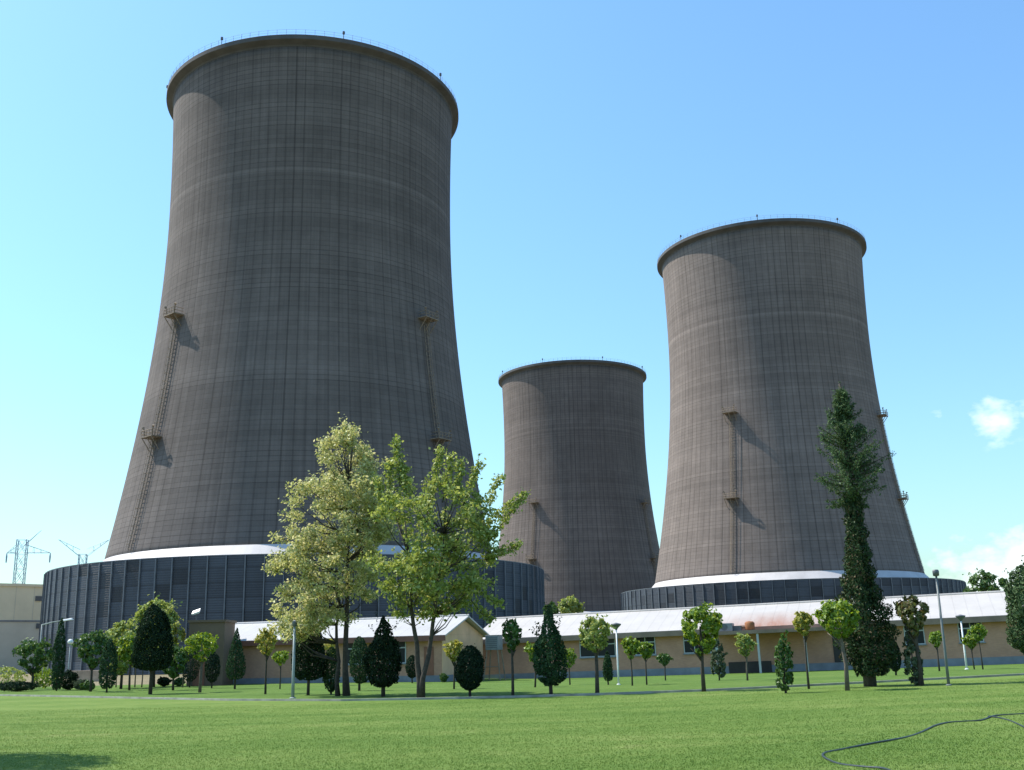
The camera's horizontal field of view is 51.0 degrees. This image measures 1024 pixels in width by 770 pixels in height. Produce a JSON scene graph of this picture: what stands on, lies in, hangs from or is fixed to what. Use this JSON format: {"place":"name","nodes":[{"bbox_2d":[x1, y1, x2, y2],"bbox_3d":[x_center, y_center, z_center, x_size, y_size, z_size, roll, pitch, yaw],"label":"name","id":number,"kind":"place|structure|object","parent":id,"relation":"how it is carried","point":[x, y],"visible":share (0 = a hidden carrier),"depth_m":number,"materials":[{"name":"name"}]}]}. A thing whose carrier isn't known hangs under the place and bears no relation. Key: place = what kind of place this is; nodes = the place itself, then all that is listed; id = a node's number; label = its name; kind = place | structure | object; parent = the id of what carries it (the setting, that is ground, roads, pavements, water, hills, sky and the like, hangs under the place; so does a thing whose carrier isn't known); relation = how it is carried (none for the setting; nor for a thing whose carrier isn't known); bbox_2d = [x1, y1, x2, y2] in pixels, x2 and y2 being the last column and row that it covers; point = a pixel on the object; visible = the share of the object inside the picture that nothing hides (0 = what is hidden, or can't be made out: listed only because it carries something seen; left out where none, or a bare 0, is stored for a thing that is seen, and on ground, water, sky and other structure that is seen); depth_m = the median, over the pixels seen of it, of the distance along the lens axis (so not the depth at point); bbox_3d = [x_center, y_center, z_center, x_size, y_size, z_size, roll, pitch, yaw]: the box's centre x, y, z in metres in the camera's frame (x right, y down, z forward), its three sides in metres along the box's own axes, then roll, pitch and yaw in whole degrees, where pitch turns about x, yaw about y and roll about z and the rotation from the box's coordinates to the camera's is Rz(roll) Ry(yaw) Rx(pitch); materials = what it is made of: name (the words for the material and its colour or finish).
{"place":"outdoors","nodes":[
{"label":"outdoors","id":0,"kind":"place"},
{"bbox_2d":[0,673,186,686],"bbox_3d":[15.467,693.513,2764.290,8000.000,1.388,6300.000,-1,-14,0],"label":"ground","id":1,"kind":"structure","parent":0,"point":[126,678],"depth_m":133.98,"materials":[{"name":"grey concrete"}]},
{"bbox_2d":[0,583,42,673],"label":"beige hall","id":2,"kind":"structure","parent":1,"relation":"on","point":[20,608],"depth_m":248.81,"materials":[{"name":"beige paint"}]},
{"bbox_2d":[5,530,50,583],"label":"transmission pylon","id":3,"kind":"object","parent":1,"relation":"on","point":[24,559],"visible":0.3,"depth_m":357.48,"materials":[{"name":"metal"}]},
{"bbox_2d":[67,639,73,677],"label":"lamp post","id":4,"kind":"object","parent":1,"relation":"on","point":[70,641],"visible":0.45,"depth_m":97.26,"materials":[{"name":"white metal"}]},
{"bbox_2d":[59,539,109,563],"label":"transmission pylon","id":5,"kind":"object","parent":1,"relation":"on","point":[79,557],"visible":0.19,"depth_m":417.61,"materials":[{"name":"metal"}]},
{"bbox_2d":[73,670,101,681],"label":"stone wall","id":6,"kind":"structure","parent":1,"relation":"on","point":[83,675],"depth_m":116.12,"materials":[{"name":"grey stone"}]},
{"bbox_2d":[186,619,236,685],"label":"flat roofed hut","id":7,"kind":"object","parent":1,"relation":"on","point":[224,630],"visible":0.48,"depth_m":85.92,"materials":[{"name":"beige paint"}]},
{"bbox_2d":[192,609,199,619],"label":"floodlight","id":8,"kind":"object","parent":7,"relation":"on","point":[196,612],"visible":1,"depth_m":86.53,"materials":[{"name":"white paint"}]},
{"bbox_2d":[192,658,204,685],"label":"door","id":9,"kind":"structure","parent":7,"relation":"in","point":[195,682],"depth_m":85.02,"materials":[{"name":"grey metal"}]},
{"bbox_2d":[38,29,544,675],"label":"cooling tower","id":10,"kind":"structure","parent":1,"relation":"on","point":[306,295],"depth_m":200.24,"materials":[{"name":"concrete"}]},
{"bbox_2d":[233,614,488,683],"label":"workshop building","id":11,"kind":"structure","parent":1,"relation":"on","point":[467,629],"depth_m":86.62,"materials":[{"name":"plaster"},{"name":"metal"},{"name":"glass"}]},
{"bbox_2d":[348,643,361,664],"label":"window","id":12,"kind":"structure","parent":11,"relation":"in","point":[350,645],"depth_m":85.14,"materials":[{"name":"paint"}]},
{"bbox_2d":[389,642,405,664],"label":"window","id":13,"kind":"structure","parent":11,"relation":"in","point":[402,644],"depth_m":83.60,"materials":[{"name":"paint"}]},
{"bbox_2d":[424,647,433,674],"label":"door","id":14,"kind":"structure","parent":11,"relation":"in","point":[430,671],"depth_m":82.58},
{"bbox_2d":[0,673,1023,700],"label":"kerb","id":15,"kind":"structure","parent":1,"relation":"on","point":[645,692],"depth_m":47.91,"materials":[{"name":"concrete"}]},
{"bbox_2d":[541,601,560,614],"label":"tree","id":16,"kind":"object","parent":1,"relation":"on","point":[555,610],"visible":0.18,"depth_m":144.61,"materials":[{"name":"green plant"}]},
{"bbox_2d":[557,595,585,613],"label":"tree","id":17,"kind":"object","parent":1,"relation":"on","point":[572,604],"visible":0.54,"depth_m":146.23,"materials":[{"name":"green plant"}]},
{"bbox_2d":[498,356,659,612],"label":"cooling tower","id":18,"kind":"structure","parent":1,"relation":"on","point":[581,526],"depth_m":426.27,"materials":[{"name":"concrete"}]},
{"bbox_2d":[578,613,616,692],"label":"globe tree","id":19,"kind":"object","parent":1,"relation":"on","point":[592,632],"visible":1,"depth_m":47.06,"materials":[{"name":"green plant"}]},
{"bbox_2d":[483,590,1023,678],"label":"canteen building","id":20,"kind":"structure","parent":1,"relation":"on","point":[660,630],"depth_m":85.28,"materials":[{"name":"painted plaster"},{"name":"sheet metal"},{"name":"glass"}]},
{"bbox_2d":[579,639,616,658],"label":"window","id":21,"kind":"structure","parent":20,"relation":"in","point":[611,648],"depth_m":88.32,"materials":[{"name":"glass"}]},
{"bbox_2d":[634,637,656,656],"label":"window","id":22,"kind":"structure","parent":20,"relation":"in","point":[651,640],"depth_m":87.16,"materials":[{"name":"glass"}]},
{"bbox_2d":[683,634,715,654],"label":"window","id":23,"kind":"structure","parent":20,"relation":"in","point":[687,645],"depth_m":85.95,"materials":[{"name":"glass"}]},
{"bbox_2d":[719,623,741,631],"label":"cooler unit","id":24,"kind":"object","parent":20,"relation":"on","point":[728,627],"visible":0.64,"depth_m":83.20,"materials":[{"name":"metal"}]},
{"bbox_2d":[739,621,754,629],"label":"rusty tank","id":25,"kind":"object","parent":20,"relation":"on","point":[749,625],"visible":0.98,"depth_m":82.94,"materials":[{"name":"metal"}]},
{"bbox_2d":[832,635,842,661],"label":"door","id":26,"kind":"structure","parent":20,"relation":"in","point":[837,652],"depth_m":82.03,"materials":[{"name":"paint"}]},
{"bbox_2d":[903,626,926,645],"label":"window","id":27,"kind":"structure","parent":20,"relation":"in","point":[921,637],"depth_m":80.29,"materials":[{"name":"glass"}]},
{"bbox_2d":[957,622,985,643],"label":"window","id":28,"kind":"structure","parent":20,"relation":"in","point":[965,626],"depth_m":79.32,"materials":[{"name":"glass"}]},
{"bbox_2d":[620,214,965,610],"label":"cooling tower","id":29,"kind":"structure","parent":1,"relation":"on","point":[768,338],"depth_m":297.69,"materials":[{"name":"concrete"}]},
{"bbox_2d":[962,568,1007,591],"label":"tree","id":30,"kind":"object","parent":1,"relation":"on","point":[984,580],"visible":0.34,"depth_m":136.73,"materials":[{"name":"green plant"}]},
{"bbox_2d":[0,675,1023,769],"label":"lawn","id":31,"kind":"structure","parent":0,"point":[20,704],"depth_m":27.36,"materials":[{"name":"green plant"}]},
{"bbox_2d":[681,601,722,691],"bbox_3d":[8.306,11.399,46.685,1.907,3.913,2.118,-1,-14,0],"label":"globe tree","id":32,"kind":"object","parent":31,"relation":"on","point":[712,625],"visible":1,"depth_m":46.49,"materials":[{"name":"green plant"}]},
{"bbox_2d":[774,630,793,692],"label":"columnar cypress","id":33,"kind":"object","parent":31,"relation":"on","point":[782,668],"visible":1,"depth_m":41.77,"materials":[{"name":"green plant"}]},
{"bbox_2d":[792,611,814,688],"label":"globe tree","id":34,"kind":"object","parent":31,"relation":"on","point":[802,621],"visible":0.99,"depth_m":45.08,"materials":[{"name":"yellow plant"}]},
{"bbox_2d":[811,598,861,690],"bbox_3d":[12.838,10.212,42.182,1.910,3.677,1.732,-8,-15,24],"label":"globe tree","id":35,"kind":"object","parent":31,"relation":"on","point":[830,613],"visible":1,"depth_m":42.04,"materials":[{"name":"green plant"}]},
{"bbox_2d":[813,381,902,686],"bbox_3d":[14.918,6.210,46.246,3.689,13.249,3.580,-1,-14,0],"label":"tall conifer","id":36,"kind":"object","parent":31,"relation":"on","point":[862,596],"visible":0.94,"depth_m":45.87,"materials":[{"name":"green leaf foliage"},{"name":"conifer needle"},{"name":"bark"}]},
{"bbox_2d":[893,594,929,685],"bbox_3d":[16.491,10.487,44.060,1.389,3.766,1.441,-1,-14,0],"label":"globe tree","id":37,"kind":"object","parent":31,"relation":"on","point":[910,611],"visible":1,"depth_m":43.98,"materials":[{"name":"green plant"}]},
{"bbox_2d":[902,628,923,685],"bbox_3d":[16.457,11.145,44.115,0.841,2.523,0.842,-1,-14,0],"label":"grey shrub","id":38,"kind":"object","parent":31,"relation":"on","point":[907,653],"visible":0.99,"depth_m":43.94,"materials":[{"name":"green plant"}]},
{"bbox_2d":[821,713,1023,769],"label":"garden hose","id":39,"kind":"object","parent":31,"relation":"on","point":[883,768],"visible":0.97,"depth_m":20.24,"materials":[{"name":"rubber"}]},
{"bbox_2d":[932,569,951,685],"bbox_3d":[17.277,9.742,43.155,0.260,4.610,0.253,-1,-14,0],"label":"lamp post","id":40,"kind":"object","parent":31,"relation":"on","point":[935,572],"visible":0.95,"depth_m":43.10,"materials":[{"name":"grey metal"}]},
{"bbox_2d":[1003,555,1023,654],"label":"edge conifer","id":41,"kind":"object","parent":31,"relation":"on","point":[1014,593],"visible":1,"depth_m":45.88,"materials":[{"name":"green plant"}]},
{"bbox_2d":[0,664,1023,698],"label":"back lawn","id":42,"kind":"structure","parent":0,"point":[493,687],"depth_m":63.42,"materials":[{"name":"green plant"}]},
{"bbox_2d":[0,665,27,689],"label":"bush","id":43,"kind":"object","parent":42,"relation":"on","point":[19,672],"visible":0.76,"depth_m":85.21,"materials":[{"name":"green plant"}]},
{"bbox_2d":[0,680,38,691],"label":"bush","id":44,"kind":"object","parent":42,"relation":"on","point":[17,686],"visible":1,"depth_m":78.71,"materials":[{"name":"green plant"}]},
{"bbox_2d":[12,637,52,689],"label":"globe tree","id":45,"kind":"object","parent":42,"relation":"on","point":[37,650],"visible":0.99,"depth_m":83.68,"materials":[{"name":"green plant"}]},
{"bbox_2d":[30,667,55,687],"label":"bush","id":46,"kind":"object","parent":42,"relation":"on","point":[47,672],"visible":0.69,"depth_m":88.44,"materials":[{"name":"green plant"}]},
{"bbox_2d":[37,618,73,679],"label":"lamp post","id":47,"kind":"object","parent":42,"relation":"on","point":[52,622],"visible":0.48,"depth_m":93.91,"materials":[{"name":"grey metal"}]},
{"bbox_2d":[51,618,65,690],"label":"columnar cypress","id":48,"kind":"object","parent":42,"relation":"on","point":[59,653],"visible":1,"depth_m":79.53,"materials":[{"name":"green plant"}]},
{"bbox_2d":[61,669,77,689],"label":"bush","id":49,"kind":"object","parent":42,"relation":"on","point":[68,683],"visible":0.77,"depth_m":80.72,"materials":[{"name":"green plant"}]},
{"bbox_2d":[72,678,85,689],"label":"bush","id":50,"kind":"object","parent":42,"relation":"on","point":[77,683],"visible":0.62,"depth_m":79.81,"materials":[{"name":"green plant"}]},
{"bbox_2d":[79,680,94,690],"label":"bush","id":51,"kind":"object","parent":42,"relation":"on","point":[85,685],"visible":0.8,"depth_m":76.92,"materials":[{"name":"green plant"}]},
{"bbox_2d":[71,629,109,691],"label":"globe tree","id":52,"kind":"object","parent":42,"relation":"on","point":[100,638],"visible":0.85,"depth_m":74.78,"materials":[{"name":"green plant"}]},
{"bbox_2d":[98,638,117,692],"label":"columnar cypress","id":53,"kind":"object","parent":42,"relation":"on","point":[106,672],"visible":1,"depth_m":71.70,"materials":[{"name":"green plant"}]},
{"bbox_2d":[100,617,146,688],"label":"bushy tree","id":54,"kind":"object","parent":42,"relation":"on","point":[116,632],"visible":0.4,"depth_m":81.36,"materials":[{"name":"green plant"}]},
{"bbox_2d":[114,633,144,689],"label":"bushy tree","id":55,"kind":"object","parent":42,"relation":"on","point":[128,639],"visible":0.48,"depth_m":76.35,"materials":[{"name":"green plant"}]},
{"bbox_2d":[131,601,174,693],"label":"clipped evergreen","id":56,"kind":"object","parent":42,"relation":"on","point":[153,655],"visible":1,"depth_m":65.68,"materials":[{"name":"green plant"}]},
{"bbox_2d":[133,592,185,686],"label":"bushy tree","id":57,"kind":"object","parent":42,"relation":"on","point":[139,614],"visible":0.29,"depth_m":86.01,"materials":[{"name":"green plant"}]},
{"bbox_2d":[157,676,171,686],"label":"bush","id":58,"kind":"object","parent":42,"relation":"on","point":[163,681],"visible":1,"depth_m":84.87,"materials":[{"name":"green plant"}]},
{"bbox_2d":[162,646,187,689],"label":"bushy tree","id":59,"kind":"object","parent":42,"relation":"on","point":[174,670],"visible":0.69,"depth_m":73.37,"materials":[{"name":"green plant"}]},
{"bbox_2d":[174,677,185,686],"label":"bush","id":60,"kind":"object","parent":42,"relation":"on","point":[178,681],"visible":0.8,"depth_m":83.78,"materials":[{"name":"green plant"}]},
{"bbox_2d":[180,648,189,686],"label":"sapling","id":61,"kind":"object","parent":42,"relation":"on","point":[185,664],"visible":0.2,"depth_m":81.23,"materials":[{"name":"green plant"}]},
{"bbox_2d":[182,645,199,686],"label":"clipped evergreen","id":62,"kind":"object","parent":42,"relation":"on","point":[190,677],"visible":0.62,"depth_m":80.48,"materials":[{"name":"green plant"}]},
{"bbox_2d":[182,631,218,692],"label":"globe tree","id":63,"kind":"object","parent":42,"relation":"on","point":[196,641],"visible":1,"depth_m":67.08,"materials":[{"name":"green plant"}]},
{"bbox_2d":[204,652,220,687],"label":"clipped evergreen","id":64,"kind":"object","parent":42,"relation":"on","point":[208,666],"visible":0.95,"depth_m":76.61,"materials":[{"name":"green plant"}]},
{"bbox_2d":[225,628,245,688],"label":"pointed evergreen","id":65,"kind":"object","parent":42,"relation":"on","point":[232,662],"visible":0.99,"depth_m":73.11,"materials":[{"name":"green plant"}]},
{"bbox_2d":[253,627,277,693],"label":"globe tree","id":66,"kind":"object","parent":42,"relation":"on","point":[267,638],"visible":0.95,"depth_m":61.08,"materials":[{"name":"green plant"}]},
{"bbox_2d":[271,650,289,688],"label":"globe tree","id":67,"kind":"object","parent":42,"relation":"on","point":[280,658],"visible":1,"depth_m":70.74,"materials":[{"name":"green plant"}]},
{"bbox_2d":[289,621,296,698],"bbox_3d":[-10.877,13.703,53.540,0.330,3.799,0.330,-1,-14,0],"label":"lamp post","id":68,"kind":"object","parent":42,"relation":"on","point":[294,624],"visible":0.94,"depth_m":53.44,"materials":[{"name":"grey metal"}]},
{"bbox_2d":[290,619,325,694],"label":"clipped evergreen","id":69,"kind":"object","parent":42,"relation":"on","point":[307,671],"visible":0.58,"depth_m":57.48,"materials":[{"name":"green plant"}]},
{"bbox_2d":[323,638,334,675],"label":"globe tree","id":70,"kind":"object","parent":42,"relation":"on","point":[328,646],"visible":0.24,"depth_m":76.84,"materials":[{"name":"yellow plant"}]},
{"bbox_2d":[322,647,340,693],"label":"clipped evergreen","id":71,"kind":"object","parent":42,"relation":"on","point":[330,673],"visible":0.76,"depth_m":58.11,"materials":[{"name":"green plant"}]},
{"bbox_2d":[261,412,403,695],"bbox_3d":[-9.338,8.825,56.828,7.623,14.933,6.699,-1,-14,0],"label":"broadleaf tree","id":72,"kind":"object","parent":42,"relation":"on","point":[333,550],"visible":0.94,"depth_m":55.94,"materials":[{"name":"green plant"}]},
{"bbox_2d":[349,636,369,690],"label":"clipped evergreen","id":73,"kind":"object","parent":42,"relation":"on","point":[361,676],"visible":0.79,"depth_m":63.16,"materials":[{"name":"green plant"}]},
{"bbox_2d":[362,610,402,696],"bbox_3d":[-6.388,13.262,52.985,2.030,4.274,2.078,-1,-14,0],"label":"ragged evergreen","id":74,"kind":"object","parent":42,"relation":"on","point":[384,672],"visible":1,"depth_m":52.51,"materials":[{"name":"green plant"}]},
{"bbox_2d":[405,655,415,682],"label":"clipped evergreen","id":75,"kind":"object","parent":42,"relation":"on","point":[410,671],"visible":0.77,"depth_m":79.24,"materials":[{"name":"green plant"}]},
{"bbox_2d":[357,434,530,697],"bbox_3d":[-3.423,8.548,51.533,7.493,12.632,6.343,10,-18,-39],"label":"broadleaf tree","id":76,"kind":"object","parent":42,"relation":"on","point":[430,575],"visible":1,"depth_m":51.17,"materials":[{"name":"green plant"}]},
{"bbox_2d":[439,673,448,681],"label":"bush","id":77,"kind":"object","parent":42,"relation":"on","point":[443,677],"visible":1,"depth_m":80.46,"materials":[{"name":"green plant"}]},
{"bbox_2d":[442,639,462,688],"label":"globe tree","id":78,"kind":"object","parent":42,"relation":"on","point":[455,645],"visible":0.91,"depth_m":62.58,"materials":[{"name":"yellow plant"}]},
{"bbox_2d":[454,643,485,696],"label":"clipped evergreen","id":79,"kind":"object","parent":42,"relation":"on","point":[469,679],"visible":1,"depth_m":49.41,"materials":[{"name":"green plant"}]},
{"bbox_2d":[483,635,505,680],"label":"evaporative cooler","id":80,"kind":"object","parent":42,"relation":"on","point":[493,642],"visible":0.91,"depth_m":85.44,"materials":[{"name":"metal"}]},
{"bbox_2d":[501,618,521,695],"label":"globe tree","id":81,"kind":"object","parent":42,"relation":"on","point":[512,629],"visible":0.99,"depth_m":48.38,"materials":[{"name":"green plant"}]},
{"bbox_2d":[524,641,538,686],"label":"globe tree","id":82,"kind":"object","parent":42,"relation":"on","point":[528,648],"visible":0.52,"depth_m":61.69,"materials":[{"name":"green plant"}]},
{"bbox_2d":[529,602,567,693],"bbox_3d":[1.680,11.831,48.057,1.611,4.209,1.515,7,-16,-29],"label":"pointed evergreen","id":83,"kind":"object","parent":42,"relation":"on","point":[544,666],"visible":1,"depth_m":47.71,"materials":[{"name":"green plant"}]},
{"bbox_2d":[566,648,577,684],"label":"globe tree","id":84,"kind":"object","parent":42,"relation":"on","point":[571,653],"visible":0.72,"depth_m":65.90,"materials":[{"name":"green plant"}]},
{"bbox_2d":[602,651,612,684],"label":"columnar cypress","id":85,"kind":"object","parent":42,"relation":"on","point":[607,669],"visible":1,"depth_m":62.02,"materials":[{"name":"green plant"}]},
{"bbox_2d":[612,623,620,684],"bbox_3d":[6.016,15.370,61.385,0.600,3.506,0.600,-1,-14,0],"label":"lamp post","id":86,"kind":"object","parent":42,"relation":"on","point":[617,625],"visible":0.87,"depth_m":61.41,"materials":[{"name":"white metal"}]},
{"bbox_2d":[620,636,641,685],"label":"globe tree","id":87,"kind":"object","parent":42,"relation":"on","point":[630,646],"visible":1,"depth_m":58.15,"materials":[{"name":"green plant"}]},
{"bbox_2d":[637,642,653,684],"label":"globe tree","id":88,"kind":"object","parent":42,"relation":"on","point":[647,652],"visible":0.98,"depth_m":58.79,"materials":[{"name":"green plant"}]},
{"bbox_2d":[656,653,673,680],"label":"globe tree","id":89,"kind":"object","parent":42,"relation":"on","point":[665,660],"visible":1,"depth_m":69.11,"materials":[{"name":"green plant"}]},
{"bbox_2d":[710,635,727,680],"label":"columnar cypress","id":90,"kind":"object","parent":42,"relation":"on","point":[717,669],"visible":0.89,"depth_m":62.17,"materials":[{"name":"green plant"}]},
{"bbox_2d":[734,632,756,680],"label":"globe tree","id":91,"kind":"object","parent":42,"relation":"on","point":[744,642],"visible":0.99,"depth_m":59.47,"materials":[{"name":"green plant"}]},
{"bbox_2d":[888,640,901,674],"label":"clipped evergreen","id":92,"kind":"object","parent":42,"relation":"on","point":[894,666],"visible":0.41,"depth_m":57.34,"materials":[{"name":"green plant"}]},
{"bbox_2d":[928,630,941,670],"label":"globe tree","id":93,"kind":"object","parent":42,"relation":"on","point":[935,638],"visible":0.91,"depth_m":63.59,"materials":[{"name":"green plant"}]},
{"bbox_2d":[955,614,967,669],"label":"lamp post","id":94,"kind":"object","parent":42,"relation":"on","point":[960,617],"visible":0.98,"depth_m":65.67,"materials":[{"name":"white metal"}]},
{"bbox_2d":[961,633,977,668],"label":"globe tree","id":95,"kind":"object","parent":42,"relation":"on","point":[969,641],"visible":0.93,"depth_m":64.38,"materials":[{"name":"green plant"}]},
{"bbox_2d":[967,623,987,668],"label":"globe tree","id":96,"kind":"object","parent":42,"relation":"on","point":[974,631],"visible":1,"depth_m":63.44,"materials":[{"name":"green plant"}]},
{"bbox_2d":[0,0,1023,591],"label":"sky","id":97,"kind":"structure","parent":0,"point":[590,137],"materials":[{"name":"blue"}]}
]}

